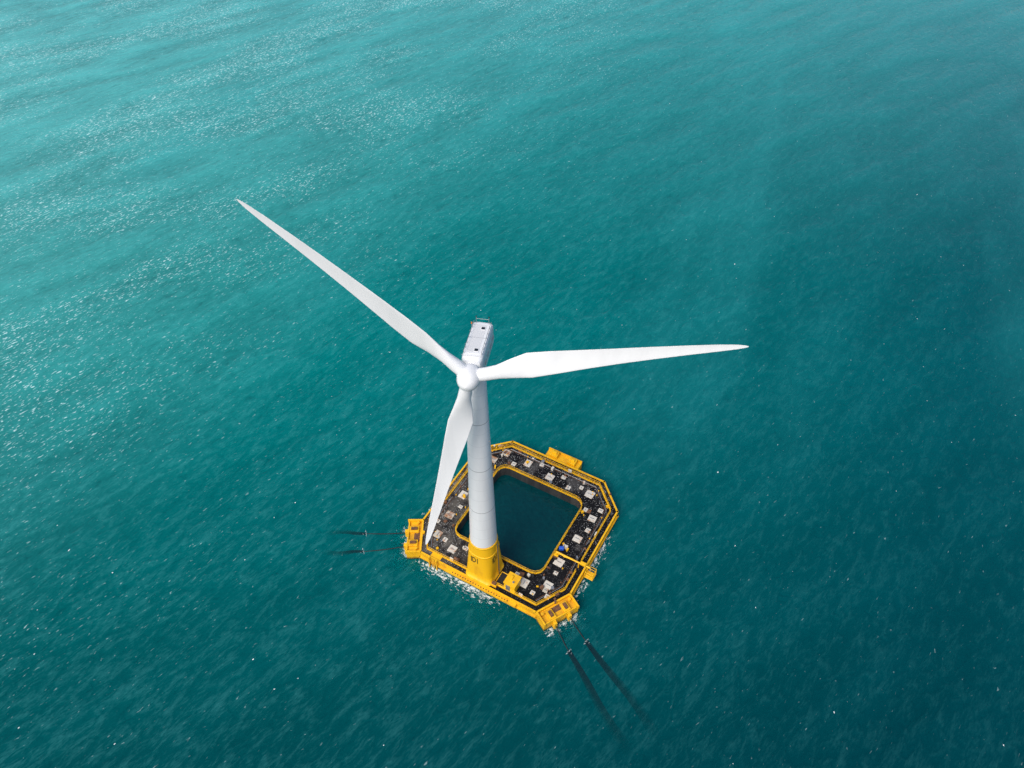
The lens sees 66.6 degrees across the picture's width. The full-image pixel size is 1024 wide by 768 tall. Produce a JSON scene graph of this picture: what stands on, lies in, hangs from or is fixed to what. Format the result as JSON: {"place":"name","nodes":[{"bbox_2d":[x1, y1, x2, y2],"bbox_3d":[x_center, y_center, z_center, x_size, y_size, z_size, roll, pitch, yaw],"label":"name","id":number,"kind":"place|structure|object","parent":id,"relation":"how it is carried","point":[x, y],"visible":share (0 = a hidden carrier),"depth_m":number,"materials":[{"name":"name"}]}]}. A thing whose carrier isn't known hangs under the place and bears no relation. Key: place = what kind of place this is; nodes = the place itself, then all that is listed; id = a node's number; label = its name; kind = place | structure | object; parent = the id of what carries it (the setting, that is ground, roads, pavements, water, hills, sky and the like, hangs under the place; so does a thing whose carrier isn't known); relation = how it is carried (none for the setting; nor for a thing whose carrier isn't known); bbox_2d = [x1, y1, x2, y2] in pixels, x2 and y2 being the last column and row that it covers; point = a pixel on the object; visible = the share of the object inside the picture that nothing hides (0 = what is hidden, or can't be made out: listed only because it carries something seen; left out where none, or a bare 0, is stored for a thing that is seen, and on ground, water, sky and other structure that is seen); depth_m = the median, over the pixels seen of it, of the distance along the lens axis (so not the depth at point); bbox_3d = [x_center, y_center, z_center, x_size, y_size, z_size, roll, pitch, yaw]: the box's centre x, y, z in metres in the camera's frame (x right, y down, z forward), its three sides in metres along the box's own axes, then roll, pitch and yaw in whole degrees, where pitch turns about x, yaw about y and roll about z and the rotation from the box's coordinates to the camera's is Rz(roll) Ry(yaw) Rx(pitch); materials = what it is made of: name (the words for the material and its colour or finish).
{"place":"outdoors","nodes":[
{"label":"outdoors","id":0,"kind":"place"},
{"bbox_2d":[0,0,1023,767],"bbox_3d":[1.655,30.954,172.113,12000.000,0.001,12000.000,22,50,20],"label":"sea","id":1,"kind":"structure","parent":0,"point":[224,414],"depth_m":204.55,"materials":[{"name":"liquid"}]},
{"bbox_2d":[346,550,362,552],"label":"mooring line","id":2,"kind":"object","parent":1,"relation":"on","point":[354,551],"visible":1,"depth_m":167.26,"materials":[{"name":"black"}]},
{"bbox_2d":[349,532,365,534],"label":"mooring line","id":3,"kind":"object","parent":1,"relation":"on","point":[357,533],"visible":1,"depth_m":170.40,"materials":[{"name":"black"}]},
{"bbox_2d":[362,546,403,551],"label":"mooring chain","id":4,"kind":"object","parent":1,"relation":"in","point":[383,549],"visible":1,"depth_m":167.22,"materials":[{"name":"black metal"}]},
{"bbox_2d":[418,561,499,603],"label":"wake foam","id":5,"kind":"object","parent":1,"relation":"on","point":[489,597],"visible":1,"depth_m":161.49,"materials":[{"name":"white"}]},
{"bbox_2d":[404,440,618,630],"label":"floating platform","id":6,"kind":"structure","parent":1,"relation":"in","point":[544,598],"depth_m":166.99,"materials":[{"name":"yellow paint"}]},
{"bbox_2d":[365,532,404,533],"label":"mooring chain","id":7,"kind":"object","parent":6,"relation":"attached to","point":[383,533],"visible":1,"depth_m":170.10,"materials":[{"name":"black metal"}]},
{"bbox_2d":[466,381,503,585],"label":"turbine tower","id":8,"kind":"structure","parent":6,"relation":"on","point":[483,547],"depth_m":140.68,"materials":[{"name":"white metal"}]},
{"bbox_2d":[461,316,493,367],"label":"nacelle","id":9,"kind":"object","parent":8,"relation":"on","point":[478,346],"visible":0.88,"depth_m":117.46,"materials":[{"name":"white metal"}]},
{"bbox_2d":[237,199,748,543],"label":"rotor hub and blades","id":10,"kind":"object","parent":9,"relation":"attached to","point":[470,377],"visible":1,"depth_m":110.76,"materials":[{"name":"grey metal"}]},
{"bbox_2d":[458,475,578,572],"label":"moon pool","id":11,"kind":"structure","parent":6,"relation":"on","point":[533,523],"depth_m":172.54,"materials":[{"name":"teal liquid"}]},
{"bbox_2d":[546,613,576,636],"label":"wake foam","id":12,"kind":"object","parent":1,"relation":"on","point":[562,623],"visible":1,"depth_m":155.79,"materials":[{"name":"white"}]},
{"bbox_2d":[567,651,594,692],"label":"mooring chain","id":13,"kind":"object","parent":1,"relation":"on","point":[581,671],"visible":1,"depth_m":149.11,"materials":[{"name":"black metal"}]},
{"bbox_2d":[573,536,610,597],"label":"wake foam","id":14,"kind":"object","parent":1,"relation":"on","point":[592,565],"visible":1,"depth_m":165.24,"materials":[{"name":"white"}]},
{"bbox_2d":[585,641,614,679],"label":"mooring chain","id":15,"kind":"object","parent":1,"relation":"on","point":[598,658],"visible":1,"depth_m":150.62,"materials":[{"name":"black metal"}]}
]}

